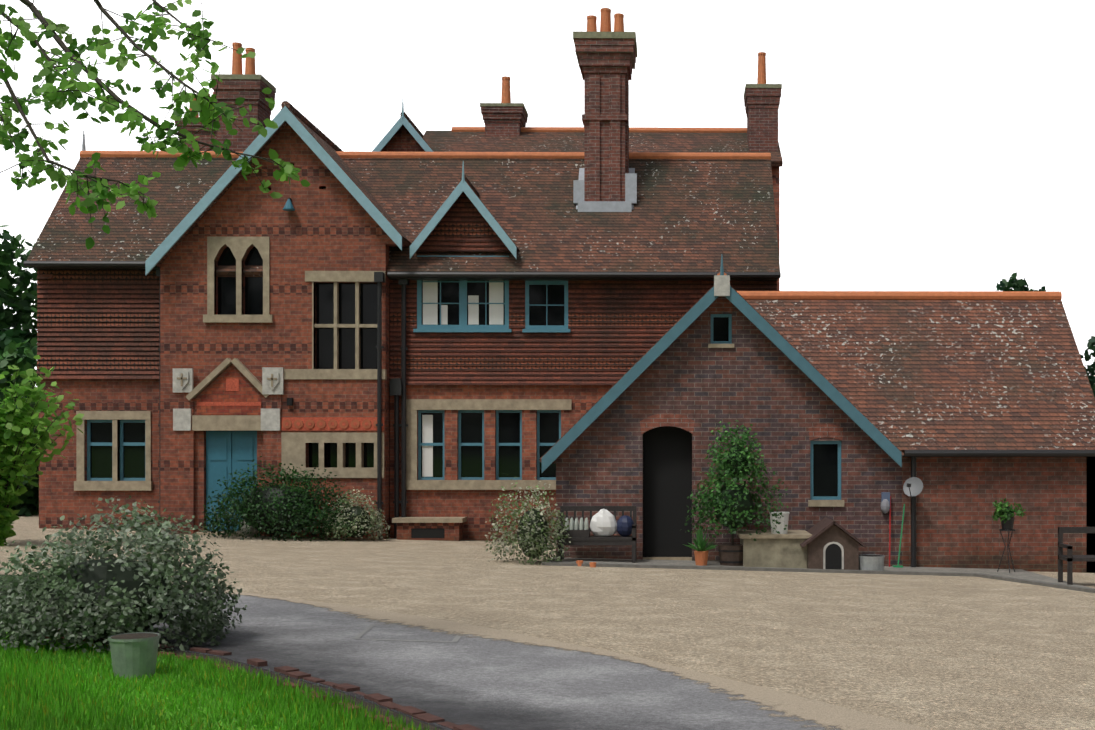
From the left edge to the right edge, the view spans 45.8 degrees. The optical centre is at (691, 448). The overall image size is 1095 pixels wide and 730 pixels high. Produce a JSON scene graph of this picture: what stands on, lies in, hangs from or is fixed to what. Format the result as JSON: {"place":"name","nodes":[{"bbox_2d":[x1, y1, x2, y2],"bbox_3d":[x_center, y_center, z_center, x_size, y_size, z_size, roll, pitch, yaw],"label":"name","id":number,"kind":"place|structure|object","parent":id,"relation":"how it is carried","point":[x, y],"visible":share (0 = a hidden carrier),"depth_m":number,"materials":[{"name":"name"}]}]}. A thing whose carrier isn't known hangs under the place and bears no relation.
{"place":"outdoors","nodes":[
{"label":"outdoors","id":0,"kind":"place"},
{"bbox_2d":[0,514,49,629],"bbox_3d":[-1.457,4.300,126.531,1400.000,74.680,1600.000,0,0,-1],"label":"field ground","id":1,"kind":"structure","parent":0,"point":[5,578],"depth_m":15.14,"materials":[{"name":"green plant"}]},
{"bbox_2d":[0,225,37,386],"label":"tree","id":2,"kind":"object","parent":1,"relation":"on","point":[21,306],"visible":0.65,"depth_m":51.32,"materials":[{"name":"green plant"}]},
{"bbox_2d":[0,328,38,516],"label":"hedge","id":3,"kind":"object","parent":1,"relation":"on","point":[13,355],"visible":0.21,"depth_m":33.19,"materials":[{"name":"green plant"}]},
{"bbox_2d":[0,355,83,545],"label":"tall shrub","id":4,"kind":"object","parent":1,"relation":"on","point":[14,446],"visible":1,"depth_m":21.16,"materials":[{"name":"green plant"}]},
{"bbox_2d":[0,0,310,249],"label":"tree branches","id":5,"kind":"object","parent":1,"relation":"on","point":[206,107],"visible":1,"depth_m":9.76,"materials":[{"name":"green plant"}]},
{"bbox_2d":[42,629,482,729],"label":"brick edging","id":6,"kind":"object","parent":1,"relation":"on","point":[387,702],"depth_m":8.16,"materials":[{"name":"brick"}]},
{"bbox_2d":[173,164,386,535],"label":"house bay trim","id":7,"kind":"structure","parent":1,"relation":"on","point":[345,326],"depth_m":26.41,"materials":[{"name":"beige stone"}]},
{"bbox_2d":[197,368,260,414],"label":"tympanum wall","id":8,"kind":"structure","parent":7,"relation":"attached to","point":[217,392],"depth_m":26.35,"materials":[{"name":"brick"}]},
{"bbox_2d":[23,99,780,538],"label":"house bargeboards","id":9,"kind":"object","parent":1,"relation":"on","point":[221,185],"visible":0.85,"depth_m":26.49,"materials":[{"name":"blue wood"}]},
{"bbox_2d":[390,385,612,541],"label":"house wall","id":10,"kind":"structure","parent":1,"relation":"on","point":[473,506],"depth_m":26.89,"materials":[{"name":"red brick"}]},
{"bbox_2d":[406,256,571,489],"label":"house windows","id":11,"kind":"structure","parent":10,"relation":"in","point":[461,306],"depth_m":26.91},
{"bbox_2d":[539,272,1094,463],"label":"extension roof","id":12,"kind":"structure","parent":1,"relation":"on","point":[901,371],"depth_m":23.12,"materials":[{"name":"brown tile"}]},
{"bbox_2d":[542,562,1094,592],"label":"kerb","id":13,"kind":"structure","parent":1,"relation":"on","point":[1061,586],"depth_m":20.08,"materials":[{"name":"concrete"}]},
{"bbox_2d":[902,457,1094,572],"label":"wing wall","id":14,"kind":"structure","parent":1,"relation":"on","point":[957,526],"depth_m":21.76,"materials":[{"name":"brick"}]},
{"bbox_2d":[903,477,922,497],"bbox_3d":[3.685,0.645,21.392,0.310,0.353,0.318,0,0,-12],"label":"satellite dish","id":15,"kind":"object","parent":14,"relation":"attached to","point":[912,486],"visible":1,"depth_m":21.45,"materials":[{"name":"grey metal"}]},
{"bbox_2d":[996,272,1045,290],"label":"tree","id":16,"kind":"object","parent":1,"relation":"on","point":[1014,283],"visible":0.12,"depth_m":74.53,"materials":[{"name":"green plant"}]},
{"bbox_2d":[1080,336,1094,396],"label":"tree","id":17,"kind":"object","parent":1,"relation":"on","point":[1090,369],"visible":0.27,"depth_m":57.52,"materials":[{"name":"green plant"}]},
{"bbox_2d":[36,269,158,378],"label":"tile-hung wall","id":18,"kind":"structure","parent":0,"point":[97,324],"depth_m":26.95,"materials":[{"name":"brown tile"}]},
{"bbox_2d":[39,379,158,530],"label":"brick wall","id":19,"kind":"structure","parent":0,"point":[59,496],"depth_m":26.98,"materials":[{"name":"red brick"}]},
{"bbox_2d":[74,411,152,490],"bbox_3d":[-12.148,0.038,27.030,1.610,1.670,0.250,0,0,-1],"label":"house window","id":20,"kind":"structure","parent":19,"relation":"in","point":[103,452],"depth_m":27.08,"materials":[{"name":"beige stone"}]},
{"bbox_2d":[36,274,389,536],"bbox_3d":[-5.998,-1.867,29.415,15.510,9.200,4.900,0,0,-1],"label":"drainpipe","id":21,"kind":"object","parent":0,"point":[44,276],"depth_m":27.42,"materials":[{"name":"black metal"}]},
{"bbox_2d":[0,632,439,729],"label":"lawn","id":22,"kind":"structure","parent":0,"point":[166,712],"depth_m":7.52,"materials":[{"name":"green plant"}]},
{"bbox_2d":[0,495,246,653],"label":"grey shrub","id":23,"kind":"object","parent":22,"relation":"on","point":[81,597],"visible":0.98,"depth_m":9.77,"materials":[{"name":"green plant"}]},
{"bbox_2d":[108,632,160,678],"bbox_3d":[-3.713,1.381,8.546,0.324,0.275,0.324,0,0,-1],"label":"plant pot","id":24,"kind":"object","parent":22,"relation":"on","point":[135,653],"visible":0.94,"depth_m":8.44,"materials":[{"name":"metal"}]},
{"bbox_2d":[175,363,281,535],"bbox_3d":[-9.510,0.483,26.354,2.188,4.500,0.130,0,0,-1],"label":"door surround","id":25,"kind":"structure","parent":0,"point":[184,473],"depth_m":26.32,"materials":[{"name":"red brick"}]},
{"bbox_2d":[160,123,404,538],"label":"brick wall","id":26,"kind":"structure","parent":0,"point":[333,226],"depth_m":26.43,"materials":[{"name":"red brick"}]},
{"bbox_2d":[282,379,385,538],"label":"brick wall","id":27,"kind":"structure","parent":0,"point":[334,397],"depth_m":26.35,"materials":[{"name":"red brick"}]},
{"bbox_2d":[59,591,842,729],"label":"asphalt path","id":28,"kind":"structure","parent":0,"point":[565,683],"depth_m":9.05,"materials":[{"name":"grey asphalt"}]},
{"bbox_2d":[353,624,461,641],"bbox_3d":[-2.442,1.603,11.211,0.968,0.045,1.168,0,0,-1],"label":"manhole","id":29,"kind":"object","parent":28,"relation":"on","point":[369,627],"depth_m":10.84,"materials":[{"name":"grey metal"}]},
{"bbox_2d":[98,623,835,729],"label":"path edge","id":30,"kind":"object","parent":28,"relation":"on","point":[484,719],"depth_m":7.95,"materials":[{"name":"grey"}]},
{"bbox_2d":[43,575,930,729],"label":"spilt gravel","id":31,"kind":"structure","parent":28,"relation":"on","point":[819,712],"depth_m":9.01,"materials":[{"name":"beige gravel"}]},
{"bbox_2d":[416,192,509,251],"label":"gable wall","id":32,"kind":"structure","parent":0,"point":[463,225],"depth_m":26.85,"materials":[{"name":"brown tile"}]},
{"bbox_2d":[0,515,1094,729],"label":"forecourt gravel","id":33,"kind":"structure","parent":0,"point":[931,652],"depth_m":13.46,"materials":[{"name":"beige gravel"}]},
{"bbox_2d":[169,533,382,539],"bbox_3d":[-8.625,1.785,26.087,4.654,0.137,0.606,0,0,1],"label":"gravel bay","id":34,"kind":"object","parent":33,"relation":"on","point":[303,537],"visible":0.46,"depth_m":26.20,"materials":[{"name":"beige gravel"}]},
{"bbox_2d":[238,521,257,536],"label":"stone balls","id":35,"kind":"object","parent":34,"relation":"on","point":[252,529],"visible":0.17,"depth_m":25.81},
{"bbox_2d":[200,456,357,540],"bbox_3d":[-8.211,1.047,25.527,3.254,1.812,2.187,0,0,-1],"label":"bush","id":36,"kind":"object","parent":34,"relation":"on","point":[280,509],"visible":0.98,"depth_m":25.14,"materials":[{"name":"green plant"}]},
{"bbox_2d":[316,485,390,541],"bbox_3d":[-6.800,1.297,25.651,1.275,1.216,1.364,0,0,-43],"label":"variegated shrub","id":37,"kind":"object","parent":34,"relation":"on","point":[363,518],"visible":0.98,"depth_m":25.45,"materials":[{"name":"green plant"}]},
{"bbox_2d":[392,517,466,540],"bbox_3d":[-5.427,1.828,26.582,1.440,0.810,0.580,0,0,-1],"label":"stone bench","id":38,"kind":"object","parent":33,"relation":"on","point":[433,528],"depth_m":26.37,"materials":[{"name":"stone"}]},
{"bbox_2d":[485,474,570,564],"bbox_3d":[-2.627,1.156,20.513,1.409,1.546,1.385,0,0,-1],"label":"variegated shrub","id":39,"kind":"object","parent":33,"relation":"on","point":[532,534],"visible":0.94,"depth_m":20.36,"materials":[{"name":"green plant"}]},
{"bbox_2d":[1058,527,1094,584],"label":"bench","id":40,"kind":"object","parent":33,"relation":"on","point":[1069,557],"visible":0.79,"depth_m":19.04,"materials":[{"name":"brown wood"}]},
{"bbox_2d":[0,0,1094,386],"label":"sky","id":41,"kind":"structure","parent":0,"point":[925,145],"materials":[{"name":"white"}]},
{"bbox_2d":[381,125,778,290],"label":"wall","id":42,"kind":"structure","parent":0,"point":[403,139],"depth_m":32.65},
{"bbox_2d":[389,279,776,384],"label":"tile-hung wall","id":43,"kind":"structure","parent":0,"point":[619,329],"depth_m":26.88,"materials":[{"name":"brown tile"}]},
{"bbox_2d":[26,101,782,281],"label":"house roof","id":44,"kind":"structure","parent":43,"relation":"on","point":[705,198],"depth_m":28.06,"materials":[{"name":"brown tile"}]},
{"bbox_2d":[175,8,781,211],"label":"chimneys","id":45,"kind":"object","parent":44,"relation":"on","point":[606,181],"visible":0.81,"depth_m":28.15,"materials":[{"name":"brown brick"}]},
{"bbox_2d":[556,296,901,565],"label":"extension wall","id":46,"kind":"structure","parent":0,"point":[771,392],"depth_m":21.70,"materials":[{"name":"red brick"}]},
{"bbox_2d":[542,254,1094,566],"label":"roof trim","id":47,"kind":"structure","parent":46,"relation":"attached to","point":[667,469],"depth_m":21.71,"materials":[{"name":"wood"}]},
{"bbox_2d":[545,557,1093,588],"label":"pavement","id":48,"kind":"structure","parent":0,"point":[1022,574],"depth_m":20.92,"materials":[{"name":"grey concrete"}]},
{"bbox_2d":[576,560,595,567],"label":"flower pots","id":49,"kind":"object","parent":48,"relation":"on","point":[580,562],"visible":0.71,"depth_m":19.89,"materials":[{"name":"ceramic"}]},
{"bbox_2d":[558,506,636,562],"bbox_3d":[-1.545,1.406,21.040,1.260,0.920,0.500,0,0,-1],"label":"bench","id":50,"kind":"object","parent":48,"relation":"on","point":[604,527],"visible":0.98,"depth_m":20.91,"materials":[{"name":"brown wood"}]},
{"bbox_2d":[694,551,708,565],"bbox_3d":[0.153,1.773,20.671,0.240,0.260,0.240,0,0,-1],"label":"terracotta pot","id":51,"kind":"object","parent":48,"relation":"on","point":[701,558],"visible":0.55,"depth_m":20.58,"materials":[{"name":"orange ceramic"}]},
{"bbox_2d":[683,527,716,550],"bbox_3d":[0.137,1.445,20.670,0.586,0.436,0.702,0,0,-1],"label":"potted plant","id":52,"kind":"object","parent":51,"relation":"on","point":[700,542],"visible":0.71,"depth_m":20.61,"materials":[{"name":"green plant"}]},
{"bbox_2d":[718,475,742,565],"bbox_3d":[0.661,0.972,20.902,0.468,1.901,0.480,0,0,-1],"label":"barrel planter","id":53,"kind":"object","parent":48,"relation":"on","point":[731,554],"visible":0.54,"depth_m":20.72,"materials":[{"name":"brown wood"}]},
{"bbox_2d":[705,420,764,488],"bbox_3d":[0.697,0.094,20.914,1.018,1.112,0.990,0,0,-1],"label":"shrub","id":54,"kind":"object","parent":53,"relation":"on","point":[733,450],"visible":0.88,"depth_m":20.76,"materials":[{"name":"green plant"}]},
{"bbox_2d":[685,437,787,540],"bbox_3d":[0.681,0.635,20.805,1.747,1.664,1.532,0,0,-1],"label":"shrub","id":55,"kind":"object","parent":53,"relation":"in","point":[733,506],"visible":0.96,"depth_m":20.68,"materials":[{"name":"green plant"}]},
{"bbox_2d":[737,512,811,567],"bbox_3d":[1.343,1.533,21.132,1.160,1.005,1.153,0,0,-1],"label":"stone trough","id":56,"kind":"object","parent":48,"relation":"on","point":[772,548],"visible":0.79,"depth_m":20.61,"materials":[{"name":"beige stone"}]},
{"bbox_2d":[800,517,866,569],"bbox_3d":[2.247,1.546,20.916,1.040,0.820,1.200,0,0,-1],"label":"dog kennel","id":57,"kind":"object","parent":48,"relation":"on","point":[831,544],"visible":0.92,"depth_m":20.41,"materials":[{"name":"brown wood"}]},
{"bbox_2d":[859,554,884,570],"bbox_3d":[2.871,1.838,20.520,0.436,0.270,0.436,0,0,-1],"label":"galvanised tub","id":58,"kind":"object","parent":48,"relation":"on","point":[871,562],"visible":0.83,"depth_m":20.36,"materials":[{"name":"grey metal"}]},
{"bbox_2d":[881,492,904,567],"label":"brooms","id":59,"kind":"object","parent":48,"relation":"on","point":[885,502],"visible":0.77,"depth_m":21.61,"materials":[{"name":"red plastic"}]},
{"bbox_2d":[997,517,1014,572],"bbox_3d":[5.155,1.582,20.942,0.310,0.932,0.306,0,0,-1],"label":"iron plant stand","id":60,"kind":"object","parent":48,"relation":"on","point":[1007,525],"visible":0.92,"depth_m":20.90,"materials":[{"name":"black metal"}]},
{"bbox_2d":[991,498,1025,522],"bbox_3d":[5.169,1.002,20.982,0.516,0.419,0.469,0,0,-1],"label":"plant on stand","id":61,"kind":"object","parent":60,"relation":"on","point":[1006,511],"visible":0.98,"depth_m":20.89,"materials":[{"name":"green plant"}]}
]}

